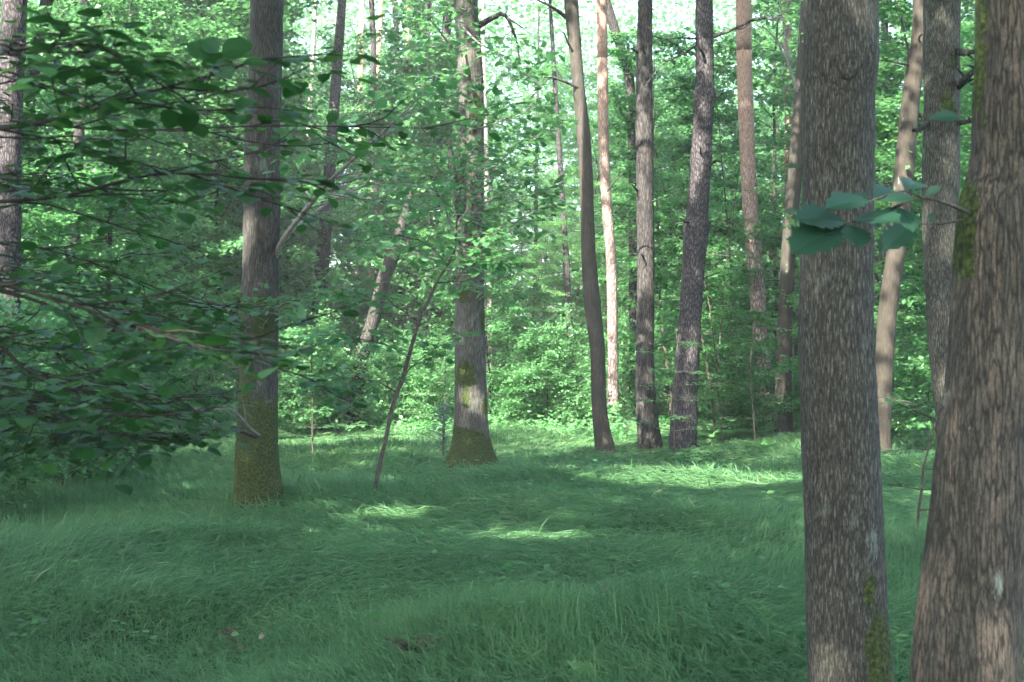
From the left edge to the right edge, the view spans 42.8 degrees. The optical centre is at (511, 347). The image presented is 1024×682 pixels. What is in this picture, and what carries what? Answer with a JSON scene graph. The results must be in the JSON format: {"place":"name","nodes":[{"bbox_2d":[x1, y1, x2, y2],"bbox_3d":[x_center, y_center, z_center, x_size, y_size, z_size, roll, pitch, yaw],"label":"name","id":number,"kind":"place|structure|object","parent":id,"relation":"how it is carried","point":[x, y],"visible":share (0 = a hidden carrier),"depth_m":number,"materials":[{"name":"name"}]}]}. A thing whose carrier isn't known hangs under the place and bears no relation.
{"place":"outdoors","nodes":[
{"label":"outdoors","id":0,"kind":"place"},
{"bbox_2d":[1,0,969,345],"label":"sky","id":1,"kind":"structure","parent":0,"point":[631,4],"materials":[{"name":"white"}]},
{"bbox_2d":[0,392,1023,681],"bbox_3d":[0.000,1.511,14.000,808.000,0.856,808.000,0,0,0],"label":"ground","id":2,"kind":"structure","parent":0,"point":[98,640],"depth_m":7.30,"materials":[{"name":"green plant"}]},
{"bbox_2d":[0,0,27,440],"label":"oak tree","id":3,"kind":"object","parent":2,"relation":"on","point":[10,217],"visible":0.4,"depth_m":16.86,"materials":[{"name":"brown plant"}]},
{"bbox_2d":[0,299,65,520],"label":"shrub","id":4,"kind":"object","parent":2,"relation":"on","point":[17,355],"visible":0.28,"depth_m":11.54,"materials":[{"name":"green plant"}]},
{"bbox_2d":[21,0,52,258],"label":"oak tree","id":5,"kind":"object","parent":2,"relation":"on","point":[47,3],"visible":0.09,"depth_m":19.93,"materials":[{"name":"brown plant"}]},
{"bbox_2d":[21,1,76,316],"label":"young oak","id":6,"kind":"object","parent":2,"relation":"on","point":[52,167],"visible":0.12,"depth_m":19.89,"materials":[{"name":"green plant"}]},
{"bbox_2d":[0,322,102,511],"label":"shrub","id":7,"kind":"object","parent":2,"relation":"on","point":[28,472],"visible":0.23,"depth_m":12.61,"materials":[{"name":"green plant"}]},
{"bbox_2d":[0,265,103,493],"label":"shrub","id":8,"kind":"object","parent":2,"relation":"on","point":[8,307],"visible":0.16,"depth_m":13.19,"materials":[{"name":"green plant"}]},
{"bbox_2d":[0,0,146,366],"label":"young oak","id":9,"kind":"object","parent":2,"relation":"on","point":[27,216],"visible":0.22,"depth_m":18.62,"materials":[{"name":"green plant"}]},
{"bbox_2d":[68,0,89,309],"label":"oak tree","id":10,"kind":"object","parent":2,"relation":"on","point":[80,132],"visible":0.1,"depth_m":23.92,"materials":[{"name":"brown plant"}]},
{"bbox_2d":[4,276,159,488],"bbox_3d":[-5.089,0.519,14.413,1.830,2.631,1.938,0,0,43],"label":"shrub","id":11,"kind":"object","parent":2,"relation":"on","point":[100,462],"visible":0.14,"depth_m":14.34,"materials":[{"name":"green plant"}]},
{"bbox_2d":[25,0,150,355],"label":"young oak","id":12,"kind":"object","parent":2,"relation":"on","point":[64,16],"depth_m":34.02,"materials":[{"name":"green plant"}]},
{"bbox_2d":[0,0,188,395],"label":"young oak","id":13,"kind":"object","parent":2,"relation":"on","point":[64,10],"visible":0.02,"depth_m":26.58,"materials":[{"name":"green plant"}]},
{"bbox_2d":[72,299,178,476],"bbox_3d":[-4.809,0.532,16.043,1.695,2.302,1.602,0,0,-32],"label":"shrub","id":14,"kind":"object","parent":2,"relation":"on","point":[136,366],"visible":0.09,"depth_m":15.98,"materials":[{"name":"green plant"}]},
{"bbox_2d":[23,0,242,390],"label":"young oak","id":15,"kind":"object","parent":2,"relation":"on","point":[142,268],"visible":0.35,"depth_m":22.52,"materials":[{"name":"green plant"}]},
{"bbox_2d":[29,0,242,373],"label":"young oak","id":16,"kind":"object","parent":2,"relation":"on","point":[198,145],"visible":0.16,"depth_m":26.16,"materials":[{"name":"green plant"}]},
{"bbox_2d":[122,368,189,436],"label":"shrub","id":17,"kind":"object","parent":2,"relation":"on","point":[159,426],"visible":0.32,"depth_m":20.36,"materials":[{"name":"green plant"}]},
{"bbox_2d":[129,334,236,432],"bbox_3d":[-5.618,0.708,21.774,2.006,2.170,2.173,0,0,-43],"label":"shrub","id":18,"kind":"object","parent":2,"relation":"on","point":[192,379],"visible":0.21,"depth_m":21.77,"materials":[{"name":"green plant"}]},
{"bbox_2d":[63,0,352,418],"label":"young oak","id":19,"kind":"object","parent":2,"relation":"on","point":[223,32],"visible":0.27,"depth_m":27.19,"materials":[{"name":"green plant"}]},
{"bbox_2d":[183,335,238,433],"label":"shrub","id":20,"kind":"object","parent":2,"relation":"on","point":[227,394],"visible":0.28,"depth_m":23.43,"materials":[{"name":"green plant"}]},
{"bbox_2d":[118,0,359,409],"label":"young oak","id":21,"kind":"object","parent":2,"relation":"on","point":[285,286],"visible":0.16,"depth_m":27.28,"materials":[{"name":"green plant"}]},
{"bbox_2d":[0,0,500,494],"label":"hazel bush","id":22,"kind":"object","parent":2,"relation":"on","point":[211,344],"visible":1,"depth_m":3.05,"materials":[{"name":"green plant"}]},
{"bbox_2d":[181,4,351,374],"bbox_3d":[-7.224,-4.031,35.863,5.473,11.730,5.786,0,0,-24],"label":"young oak","id":23,"kind":"object","parent":2,"relation":"on","point":[323,115],"visible":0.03,"depth_m":35.90,"materials":[{"name":"green plant"}]},
{"bbox_2d":[175,42,374,376],"bbox_3d":[-5.448,-2.416,29.774,4.497,8.483,5.009,0,0,36],"label":"young oak","id":24,"kind":"object","parent":2,"relation":"on","point":[306,235],"visible":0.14,"depth_m":29.05,"materials":[{"name":"green plant"}]},
{"bbox_2d":[195,2,363,352],"bbox_3d":[-8.111,-4.723,39.859,6.410,12.995,6.063,0,0,32],"label":"young oak","id":25,"kind":"object","parent":2,"relation":"on","point":[285,48],"visible":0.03,"depth_m":39.98,"materials":[{"name":"green plant"}]},
{"bbox_2d":[234,310,342,433],"bbox_3d":[-3.821,0.524,22.976,1.861,2.425,1.803,0,0,33],"label":"shrub","id":26,"kind":"object","parent":2,"relation":"on","point":[286,402],"visible":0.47,"depth_m":22.75,"materials":[{"name":"green plant"}]},
{"bbox_2d":[128,0,484,512],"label":"oak tree","id":27,"kind":"object","parent":2,"relation":"on","point":[257,472],"visible":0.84,"depth_m":11.74,"materials":[{"name":"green plant"}]},
{"bbox_2d":[297,0,316,328],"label":"birch tree","id":28,"kind":"object","parent":2,"relation":"on","point":[313,44],"visible":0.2,"depth_m":35.95,"materials":[{"name":"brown plant"}]},
{"bbox_2d":[278,302,371,433],"bbox_3d":[-3.679,0.506,23.384,1.845,2.652,1.953,0,0,29],"label":"shrub","id":29,"kind":"object","parent":2,"relation":"on","point":[342,412],"visible":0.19,"depth_m":23.33,"materials":[{"name":"green plant"}]},
{"bbox_2d":[278,316,375,453],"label":"beech sapling","id":30,"kind":"object","parent":2,"relation":"on","point":[320,410],"visible":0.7,"depth_m":18.39,"materials":[{"name":"green plant"}]},
{"bbox_2d":[310,0,345,396],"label":"beech tree","id":31,"kind":"object","parent":2,"relation":"on","point":[323,263],"visible":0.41,"depth_m":29.89,"materials":[{"name":"brown plant"}]},
{"bbox_2d":[292,47,363,312],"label":"young oak","id":32,"kind":"object","parent":2,"relation":"on","point":[349,75],"visible":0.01,"depth_m":63.52,"materials":[{"name":"green plant"}]},
{"bbox_2d":[279,68,395,350],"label":"young beech","id":33,"kind":"object","parent":2,"relation":"on","point":[340,280],"visible":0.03,"depth_m":45.33,"materials":[{"name":"green plant"}]},
{"bbox_2d":[314,335,387,431],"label":"shrub","id":34,"kind":"object","parent":2,"relation":"on","point":[368,410],"visible":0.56,"depth_m":23.78,"materials":[{"name":"green plant"}]},
{"bbox_2d":[354,0,364,344],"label":"pine tree","id":35,"kind":"object","parent":2,"relation":"on","point":[361,19],"visible":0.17,"depth_m":47.91,"materials":[{"name":"brown plant"}]},
{"bbox_2d":[298,23,444,351],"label":"young oak","id":36,"kind":"object","parent":2,"relation":"on","point":[359,46],"visible":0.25,"depth_m":37.40,"materials":[{"name":"green plant"}]},
{"bbox_2d":[369,0,381,400],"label":"oak tree","id":37,"kind":"object","parent":2,"relation":"on","point":[372,29],"visible":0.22,"depth_m":33.94,"materials":[{"name":"brown plant"}]},
{"bbox_2d":[343,193,413,430],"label":"oak tree","id":38,"kind":"object","parent":2,"relation":"on","point":[373,319],"visible":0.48,"depth_m":23.90,"materials":[{"name":"brown plant"}]},
{"bbox_2d":[350,334,429,418],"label":"shrub","id":39,"kind":"object","parent":2,"relation":"on","point":[379,373],"visible":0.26,"depth_m":26.94,"materials":[{"name":"green plant"}]},
{"bbox_2d":[369,330,435,424],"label":"shrub","id":40,"kind":"object","parent":2,"relation":"on","point":[386,365],"visible":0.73,"depth_m":24.32,"materials":[{"name":"green plant"}]},
{"bbox_2d":[282,118,539,495],"bbox_3d":[-0.982,-0.232,12.722,2.511,3.854,1.105,0,0,0],"label":"oak sapling","id":41,"kind":"object","parent":2,"relation":"on","point":[487,256],"visible":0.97,"depth_m":12.61,"materials":[{"name":"green plant"}]},
{"bbox_2d":[387,635,441,657],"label":"dry fern","id":42,"kind":"object","parent":2,"relation":"on","point":[406,644],"visible":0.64,"depth_m":6.11,"materials":[{"name":"brown plant"}]},
{"bbox_2d":[330,62,507,387],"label":"young oak","id":43,"kind":"object","parent":2,"relation":"on","point":[420,296],"visible":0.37,"depth_m":30.11,"materials":[{"name":"green plant"}]},
{"bbox_2d":[387,324,454,409],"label":"shrub","id":44,"kind":"object","parent":2,"relation":"on","point":[434,338],"visible":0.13,"depth_m":27.97,"materials":[{"name":"green plant"}]},
{"bbox_2d":[400,350,454,441],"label":"beech sapling","id":45,"kind":"object","parent":2,"relation":"on","point":[430,394],"visible":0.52,"depth_m":20.50,"materials":[{"name":"green plant"}]},
{"bbox_2d":[406,335,454,422],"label":"shrub","id":46,"kind":"object","parent":2,"relation":"on","point":[423,385],"visible":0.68,"depth_m":23.72,"materials":[{"name":"green plant"}]},
{"bbox_2d":[339,0,531,401],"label":"young oak","id":47,"kind":"object","parent":2,"relation":"on","point":[438,63],"visible":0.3,"depth_m":30.42,"materials":[{"name":"green plant"}]},
{"bbox_2d":[421,402,453,455],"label":"spruce sapling","id":48,"kind":"object","parent":2,"relation":"on","point":[439,434],"visible":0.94,"depth_m":18.49,"materials":[{"name":"green plant"}]},
{"bbox_2d":[335,39,540,393],"bbox_3d":[-2.320,-3.190,34.294,5.362,10.114,5.972,0,0,25],"label":"young oak","id":49,"kind":"object","parent":2,"relation":"on","point":[351,206],"visible":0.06,"depth_m":34.64,"materials":[{"name":"green plant"}]},
{"bbox_2d":[428,0,453,404],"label":"oak tree","id":50,"kind":"object","parent":2,"relation":"on","point":[445,29],"visible":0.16,"depth_m":30.90,"materials":[{"name":"brown plant"}]},
{"bbox_2d":[357,19,529,368],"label":"young beech","id":51,"kind":"object","parent":2,"relation":"on","point":[488,99],"visible":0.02,"depth_m":42.12,"materials":[{"name":"green plant"}]},
{"bbox_2d":[338,0,578,468],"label":"oak tree","id":52,"kind":"object","parent":2,"relation":"on","point":[471,441],"visible":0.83,"depth_m":16.18,"materials":[{"name":"green plant"}]},
{"bbox_2d":[421,192,549,422],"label":"young oak","id":53,"kind":"object","parent":2,"relation":"on","point":[497,294],"visible":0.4,"depth_m":25.09,"materials":[{"name":"green plant"}]},
{"bbox_2d":[0,0,974,367],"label":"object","id":54,"kind":"object","parent":2,"relation":"on","point":[526,54],"visible":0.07,"depth_m":79.25,"materials":[{"name":"wood"}]},
{"bbox_2d":[481,0,493,399],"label":"birch tree","id":55,"kind":"object","parent":2,"relation":"on","point":[485,94],"visible":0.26,"depth_m":29.96,"materials":[{"name":"brown plant"}]},
{"bbox_2d":[416,127,583,374],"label":"young larch","id":56,"kind":"object","parent":2,"relation":"on","point":[527,240],"visible":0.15,"depth_m":35.81,"materials":[{"name":"green plant"}]},
{"bbox_2d":[491,358,557,423],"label":"shrub","id":57,"kind":"object","parent":2,"relation":"on","point":[518,404],"visible":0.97,"depth_m":24.25,"materials":[{"name":"green plant"}]},
{"bbox_2d":[121,354,934,440],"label":"undergrowth","id":58,"kind":"object","parent":2,"relation":"on","point":[568,426],"visible":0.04,"depth_m":24.31,"materials":[{"name":"green plant"}]},
{"bbox_2d":[485,92,582,359],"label":"young larch","id":59,"kind":"object","parent":2,"relation":"on","point":[542,174],"visible":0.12,"depth_m":48.84,"materials":[{"name":"green plant"}]},
{"bbox_2d":[486,202,584,412],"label":"young larch","id":60,"kind":"object","parent":2,"relation":"on","point":[555,221],"visible":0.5,"depth_m":26.62,"materials":[{"name":"green plant"}]},
{"bbox_2d":[497,297,590,424],"bbox_3d":[0.638,0.398,24.849,1.920,2.759,2.032,0,0,9],"label":"shrub","id":61,"kind":"object","parent":2,"relation":"on","point":[542,338],"visible":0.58,"depth_m":24.67,"materials":[{"name":"green plant"}]},
{"bbox_2d":[479,0,614,330],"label":"birch tree","id":62,"kind":"object","parent":2,"relation":"on","point":[526,27],"visible":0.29,"depth_m":45.01,"materials":[{"name":"green plant"}]},
{"bbox_2d":[502,161,601,360],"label":"young larch","id":63,"kind":"object","parent":2,"relation":"on","point":[553,170],"visible":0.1,"depth_m":48.70,"materials":[{"name":"green plant"}]},
{"bbox_2d":[487,54,628,388],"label":"young larch","id":64,"kind":"object","parent":2,"relation":"on","point":[570,154],"visible":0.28,"depth_m":38.37,"materials":[{"name":"green plant"}]},
{"bbox_2d":[548,0,574,384],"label":"birch tree","id":65,"kind":"object","parent":2,"relation":"on","point":[568,298],"visible":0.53,"depth_m":32.95,"materials":[{"name":"brown plant"}]},
{"bbox_2d":[530,0,622,453],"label":"alder tree","id":66,"kind":"object","parent":2,"relation":"on","point":[603,439],"visible":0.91,"depth_m":19.91,"materials":[{"name":"brown plant"}]},
{"bbox_2d":[537,326,619,425],"bbox_3d":[1.143,0.593,24.526,1.596,2.080,1.547,0,0,36],"label":"shrub","id":67,"kind":"object","parent":2,"relation":"on","point":[583,404],"visible":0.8,"depth_m":24.41,"materials":[{"name":"green plant"}]},
{"bbox_2d":[497,88,662,370],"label":"young larch","id":68,"kind":"object","parent":2,"relation":"on","point":[571,213],"visible":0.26,"depth_m":35.72,"materials":[{"name":"green plant"}]},
{"bbox_2d":[527,108,674,365],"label":"young larch","id":69,"kind":"object","parent":2,"relation":"on","point":[619,179],"visible":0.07,"depth_m":42.10,"materials":[{"name":"green plant"}]},
{"bbox_2d":[596,0,618,421],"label":"pine tree","id":70,"kind":"object","parent":2,"relation":"on","point":[605,184],"visible":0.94,"depth_m":25.41,"materials":[{"name":"brown plant"}]},
{"bbox_2d":[520,65,715,403],"bbox_3d":[3.088,-3.179,36.229,5.504,9.973,6.062,0,0,-7],"label":"young larch","id":71,"kind":"object","parent":2,"relation":"on","point":[564,74],"visible":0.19,"depth_m":36.22,"materials":[{"name":"green plant"}]},
{"bbox_2d":[607,0,636,408],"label":"oak tree","id":72,"kind":"object","parent":2,"relation":"on","point":[612,22],"visible":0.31,"depth_m":27.91,"materials":[{"name":"brown plant"}]},
{"bbox_2d":[587,317,664,417],"bbox_3d":[2.324,0.562,26.874,1.853,2.414,1.795,0,0,-45],"label":"shrub","id":73,"kind":"object","parent":2,"relation":"on","point":[623,381],"visible":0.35,"depth_m":26.65,"materials":[{"name":"green plant"}]},
{"bbox_2d":[630,0,662,449],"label":"pine tree","id":74,"kind":"object","parent":2,"relation":"on","point":[644,364],"visible":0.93,"depth_m":20.68,"materials":[{"name":"brown plant"}]},
{"bbox_2d":[618,309,674,411],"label":"shrub","id":75,"kind":"object","parent":2,"relation":"on","point":[626,319],"visible":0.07,"depth_m":29.97,"materials":[{"name":"green plant"}]},
{"bbox_2d":[578,80,750,381],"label":"young oak","id":76,"kind":"object","parent":2,"relation":"on","point":[656,135],"visible":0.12,"depth_m":33.30,"materials":[{"name":"green plant"}]},
{"bbox_2d":[565,33,767,362],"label":"young oak","id":77,"kind":"object","parent":2,"relation":"on","point":[657,66],"visible":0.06,"depth_m":43.84,"materials":[{"name":"green plant"}]},
{"bbox_2d":[567,26,771,419],"bbox_3d":[3.099,-2.519,27.368,4.622,8.628,4.271,0,0,17],"label":"young beech","id":78,"kind":"object","parent":2,"relation":"on","point":[658,142],"visible":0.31,"depth_m":26.98,"materials":[{"name":"green plant"}]},
{"bbox_2d":[608,328,743,453],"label":"beech sapling","id":79,"kind":"object","parent":2,"relation":"on","point":[683,343],"visible":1,"depth_m":18.59,"materials":[{"name":"green plant"}]},
{"bbox_2d":[612,157,799,432],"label":"young beech","id":80,"kind":"object","parent":2,"relation":"on","point":[674,249],"visible":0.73,"depth_m":22.16,"materials":[{"name":"green plant"}]},
{"bbox_2d":[630,0,788,449],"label":"pine tree","id":81,"kind":"object","parent":2,"relation":"on","point":[696,225],"visible":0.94,"depth_m":19.86,"materials":[{"name":"brown plant"}]},
{"bbox_2d":[654,61,773,355],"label":"young oak","id":82,"kind":"object","parent":2,"relation":"on","point":[724,103],"visible":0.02,"depth_m":48.56,"materials":[{"name":"green plant"}]},
{"bbox_2d":[655,198,777,440],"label":"beech sapling","id":83,"kind":"object","parent":2,"relation":"on","point":[719,360],"visible":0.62,"depth_m":21.23,"materials":[{"name":"green plant"}]},
{"bbox_2d":[697,428,752,438],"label":"fern","id":84,"kind":"object","parent":2,"relation":"on","point":[728,433],"visible":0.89,"depth_m":21.98,"materials":[{"name":"green plant"}]},
{"bbox_2d":[655,68,799,422],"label":"young beech","id":85,"kind":"object","parent":2,"relation":"on","point":[721,183],"visible":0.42,"depth_m":26.36,"materials":[{"name":"green plant"}]},
{"bbox_2d":[699,161,767,441],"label":"beech sapling","id":86,"kind":"object","parent":2,"relation":"on","point":[753,258],"visible":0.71,"depth_m":21.81,"materials":[{"name":"green plant"}]},
{"bbox_2d":[679,0,801,358],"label":"young beech","id":87,"kind":"object","parent":2,"relation":"on","point":[779,153],"visible":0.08,"depth_m":40.78,"materials":[{"name":"green plant"}]},
{"bbox_2d":[709,332,774,424],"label":"shrub","id":88,"kind":"object","parent":2,"relation":"on","point":[723,412],"visible":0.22,"depth_m":25.98,"materials":[{"name":"green plant"}]},
{"bbox_2d":[706,312,792,440],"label":"beech sapling","id":89,"kind":"object","parent":2,"relation":"on","point":[767,372],"visible":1,"depth_m":20.53,"materials":[{"name":"green plant"}]},
{"bbox_2d":[736,0,772,421],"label":"pine tree","id":90,"kind":"object","parent":2,"relation":"on","point":[746,123],"visible":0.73,"depth_m":25.87,"materials":[{"name":"brown plant"}]},
{"bbox_2d":[711,106,797,351],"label":"young beech","id":91,"kind":"object","parent":2,"relation":"on","point":[779,187],"visible":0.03,"depth_m":49.37,"materials":[{"name":"green plant"}]},
{"bbox_2d":[731,0,803,432],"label":"beech tree","id":92,"kind":"object","parent":2,"relation":"on","point":[787,263],"visible":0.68,"depth_m":23.89,"materials":[{"name":"brown plant"}]},
{"bbox_2d":[654,0,882,371],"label":"young oak","id":93,"kind":"object","parent":2,"relation":"on","point":[729,47],"visible":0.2,"depth_m":32.13,"materials":[{"name":"green plant"}]},
{"bbox_2d":[666,0,909,413],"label":"young beech","id":94,"kind":"object","parent":2,"relation":"on","point":[781,102],"visible":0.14,"depth_m":27.98,"materials":[{"name":"green plant"}]},
{"bbox_2d":[783,0,793,386],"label":"birch tree","id":95,"kind":"object","parent":2,"relation":"on","point":[788,120],"visible":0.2,"depth_m":33.91,"materials":[{"name":"green plant"}]},
{"bbox_2d":[798,0,893,681],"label":"oak tree","id":96,"kind":"object","parent":2,"relation":"on","point":[848,635],"visible":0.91,"depth_m":4.87,"materials":[{"name":"brown plant"}]},
{"bbox_2d":[766,0,974,408],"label":"young beech","id":97,"kind":"object","parent":2,"relation":"on","point":[887,83],"visible":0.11,"depth_m":20.94,"materials":[{"name":"green plant"}]},
{"bbox_2d":[795,14,974,431],"bbox_3d":[7.326,-1.916,23.845,4.081,7.390,5.089,0,0,22],"label":"young beech","id":98,"kind":"object","parent":2,"relation":"on","point":[881,146],"visible":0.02,"depth_m":22.81,"materials":[{"name":"green plant"}]},
{"bbox_2d":[801,0,974,434],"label":"young beech","id":99,"kind":"object","parent":2,"relation":"on","point":[882,158],"visible":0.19,"depth_m":19.43,"materials":[{"name":"green plant"}]},
{"bbox_2d":[875,0,923,453],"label":"beech tree","id":100,"kind":"object","parent":2,"relation":"on","point":[894,258],"visible":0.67,"depth_m":17.89,"materials":[{"name":"brown plant"}]},
{"bbox_2d":[783,0,1023,681],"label":"oak tree","id":101,"kind":"object","parent":2,"relation":"on","point":[969,620],"visible":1,"depth_m":3.49,"materials":[{"name":"brown plant"}]},
{"bbox_2d":[875,341,935,440],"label":"shrub","id":102,"kind":"object","parent":2,"relation":"on","point":[896,427],"visible":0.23,"depth_m":20.95,"materials":[{"name":"green plant"}]},
{"bbox_2d":[878,377,934,535],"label":"beech sapling","id":103,"kind":"object","parent":2,"relation":"on","point":[891,400],"visible":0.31,"depth_m":10.46,"materials":[{"name":"green plant"}]},
{"bbox_2d":[874,0,974,345],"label":"young oak","id":104,"kind":"object","parent":2,"relation":"on","point":[969,3],"depth_m":28.86,"materials":[{"name":"green plant"}]},
{"bbox_2d":[912,0,974,441],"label":"oak tree","id":105,"kind":"object","parent":2,"relation":"on","point":[944,82],"visible":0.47,"depth_m":8.90,"materials":[{"name":"grey plant"}]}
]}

